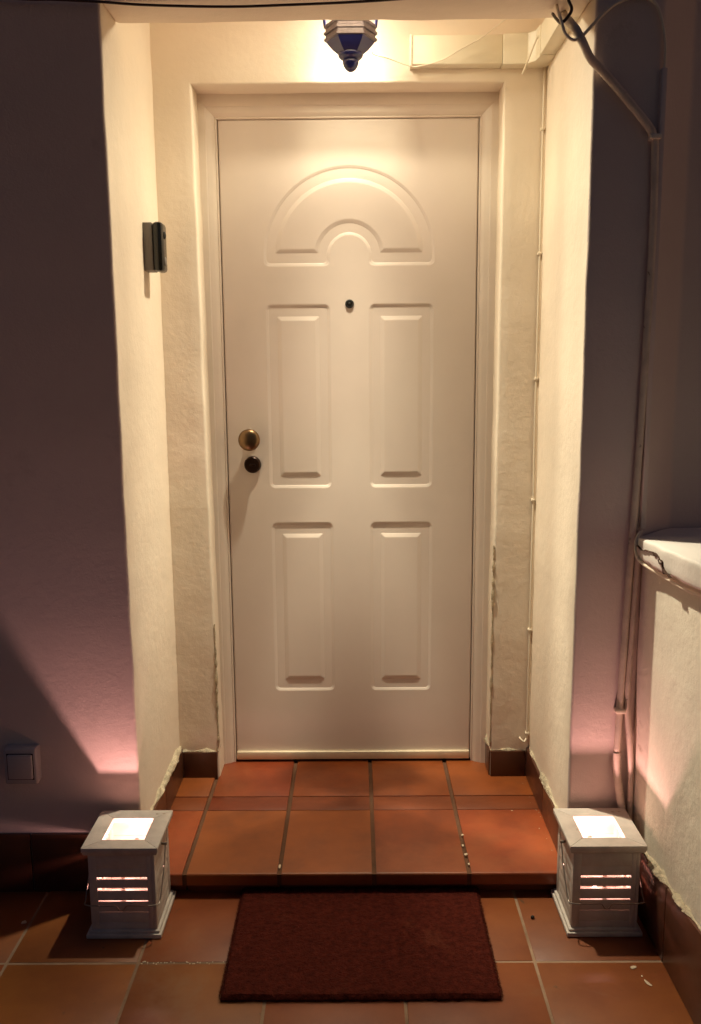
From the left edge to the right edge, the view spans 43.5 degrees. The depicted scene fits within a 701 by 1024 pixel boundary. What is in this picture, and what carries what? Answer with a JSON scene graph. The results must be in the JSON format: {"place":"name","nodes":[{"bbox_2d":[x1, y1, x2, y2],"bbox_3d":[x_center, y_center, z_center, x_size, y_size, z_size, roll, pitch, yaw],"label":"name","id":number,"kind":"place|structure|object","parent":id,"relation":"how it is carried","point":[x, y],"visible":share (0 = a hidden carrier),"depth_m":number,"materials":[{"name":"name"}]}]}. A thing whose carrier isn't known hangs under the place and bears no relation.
{"place":"outdoors","nodes":[
{"label":"outdoors","id":0,"kind":"place"},
{"bbox_2d":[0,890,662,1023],"bbox_3d":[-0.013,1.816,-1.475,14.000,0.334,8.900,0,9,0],"label":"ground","id":1,"kind":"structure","parent":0,"point":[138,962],"depth_m":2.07,"materials":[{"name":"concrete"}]},
{"bbox_2d":[0,0,700,891],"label":"house","id":2,"kind":"structure","parent":1,"relation":"on","point":[110,686],"depth_m":2.27,"materials":[{"name":"paint"}]},
{"bbox_2d":[4,744,41,783],"bbox_3d":[-0.853,0.656,2.288,0.084,0.098,0.042,0,9,0],"label":"light switch","id":3,"kind":"object","parent":2,"relation":"attached to","point":[22,762],"visible":1,"depth_m":2.27,"materials":[{"name":"plastic"}]},
{"bbox_2d":[142,222,166,272],"bbox_3d":[-0.538,-0.729,2.427,0.061,0.131,0.063,0,9,0],"label":"doorbell","id":4,"kind":"object","parent":2,"relation":"attached to","point":[154,247],"visible":1,"depth_m":2.40,"materials":[{"name":"grey plastic"}]},
{"bbox_2d":[24,0,397,7],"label":"cable","id":5,"kind":"object","parent":2,"relation":"attached to","point":[228,6],"visible":1,"depth_m":1.98,"materials":[{"name":"black rubber"}]},
{"bbox_2d":[197,92,498,763],"bbox_3d":[0.001,-0.198,2.820,0.922,2.130,0.086,0,9,0],"label":"door frame","id":6,"kind":"object","parent":2,"relation":"attached to","point":[214,109],"visible":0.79,"depth_m":2.72,"materials":[{"name":"paint"}]},
{"bbox_2d":[218,118,478,759],"bbox_3d":[0.001,-0.173,2.802,0.784,2.038,0.100,0,9,0],"label":"front door","id":7,"kind":"structure","parent":6,"relation":"attached to","point":[349,255],"depth_m":2.79,"materials":[{"name":"wood"}]},
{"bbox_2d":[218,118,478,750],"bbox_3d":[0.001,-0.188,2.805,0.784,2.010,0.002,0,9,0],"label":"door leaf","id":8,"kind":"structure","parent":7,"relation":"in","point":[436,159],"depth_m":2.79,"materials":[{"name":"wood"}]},
{"bbox_2d":[323,20,377,71],"bbox_3d":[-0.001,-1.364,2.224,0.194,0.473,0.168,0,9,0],"label":"hanging lantern","id":9,"kind":"object","parent":2,"relation":"hanging from","point":[350,43],"visible":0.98,"depth_m":2.22,"materials":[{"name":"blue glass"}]},
{"bbox_2d":[409,16,579,69],"bbox_3d":[0.364,-1.271,2.313,0.395,0.082,0.389,0,9,0],"label":"cable trunking","id":10,"kind":"object","parent":2,"relation":"attached to","point":[508,51],"visible":0.91,"depth_m":2.46,"materials":[{"name":"plastic"}]},
{"bbox_2d":[372,18,506,67],"bbox_3d":[0.294,-1.331,2.389,0.476,0.192,0.121,0,9,0],"label":"cable","id":11,"kind":"object","parent":10,"relation":"hanging from","point":[444,58],"visible":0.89,"depth_m":2.45,"materials":[{"name":"white plastic"}]},
{"bbox_2d":[522,35,538,74],"bbox_3d":[0.513,-1.286,2.416,0.081,0.157,0.012,1,10,8],"label":"cable","id":12,"kind":"object","parent":10,"relation":"hanging from","point":[529,55],"visible":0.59,"depth_m":2.42,"materials":[{"name":"white plastic"}]},
{"bbox_2d":[519,67,545,742],"bbox_3d":[0.551,-0.265,2.663,0.033,2.036,0.019,-3,10,-16],"label":"clipped cable","id":13,"kind":"object","parent":2,"relation":"attached to","point":[539,253],"visible":1,"depth_m":2.65,"materials":[{"name":"white plastic"}]},
{"bbox_2d":[551,0,572,23],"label":"cable","id":14,"kind":"object","parent":2,"relation":"attached to","point":[564,20],"visible":0.98,"depth_m":1.99,"materials":[{"name":"plastic"}]},
{"bbox_2d":[560,11,661,809],"bbox_3d":[0.568,-0.133,2.205,0.165,2.283,0.311,-10,13,-44],"label":"conduit","id":15,"kind":"object","parent":2,"relation":"attached to","point":[607,76],"visible":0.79,"depth_m":2.11,"materials":[{"name":"grey plastic"}]},
{"bbox_2d":[555,0,666,67],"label":"cable","id":16,"kind":"object","parent":2,"relation":"attached to","point":[597,19],"visible":0.99,"depth_m":1.99,"materials":[{"name":"black rubber"}]},
{"bbox_2d":[624,531,642,821],"bbox_3d":[0.721,0.519,2.262,0.036,0.955,0.023,4,10,25],"label":"pipe","id":17,"kind":"object","parent":2,"relation":"attached to","point":[633,610],"visible":0.81,"depth_m":2.25,"materials":[{"name":"grey plastic"}]},
{"bbox_2d":[639,68,667,528],"bbox_3d":[0.722,-0.488,2.103,0.013,1.070,0.020,0,9,0],"label":"corner trunking","id":18,"kind":"object","parent":2,"relation":"attached to","point":[647,427],"visible":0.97,"depth_m":2.10,"materials":[{"name":"paint"}]},
{"bbox_2d":[633,528,700,1023],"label":"garden wall","id":19,"kind":"structure","parent":1,"relation":"on","point":[667,770],"depth_m":2.01,"materials":[{"name":"paint"}]},
{"bbox_2d":[634,530,700,597],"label":"cable","id":20,"kind":"object","parent":19,"relation":"on","point":[670,580],"visible":0.99,"depth_m":2.04,"materials":[{"name":"white plastic"}]},
{"bbox_2d":[0,890,693,1023],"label":"floor","id":21,"kind":"structure","parent":0,"point":[199,926],"depth_m":2.02,"materials":[{"name":"tile"}]},
{"bbox_2d":[81,810,175,938],"bbox_3d":[-0.555,0.913,2.221,0.187,0.240,0.193,0,9,0],"label":"floor lantern","id":22,"kind":"object","parent":21,"relation":"on","point":[132,893],"visible":1,"depth_m":2.15,"materials":[{"name":"white wood"}]},
{"bbox_2d":[21,783,651,985],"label":"plaster crumbs","id":23,"kind":"object","parent":21,"relation":"on","point":[465,854],"visible":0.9,"depth_m":2.07,"materials":[{"name":"beige paint"}]},
{"bbox_2d":[218,885,503,1000],"bbox_3d":[0.024,1.034,2.138,0.641,0.019,0.428,0,9,0],"label":"doormat","id":24,"kind":"object","parent":21,"relation":"on","point":[396,943],"visible":1,"depth_m":2.10,"materials":[{"name":"red fabric"}]},
{"bbox_2d":[168,760,556,890],"bbox_3d":[0.011,0.934,2.665,1.130,0.086,0.703,0,9,0],"label":"doorstep","id":25,"kind":"object","parent":21,"relation":"on","point":[238,825],"visible":0.77,"depth_m":2.54,"materials":[{"name":"tile"}]},
{"bbox_2d":[551,808,646,936],"bbox_3d":[0.620,0.905,2.213,0.187,0.240,0.193,0,9,0],"label":"floor lantern","id":26,"kind":"object","parent":21,"relation":"on","point":[594,892],"visible":1,"depth_m":2.15,"materials":[{"name":"white wood"}]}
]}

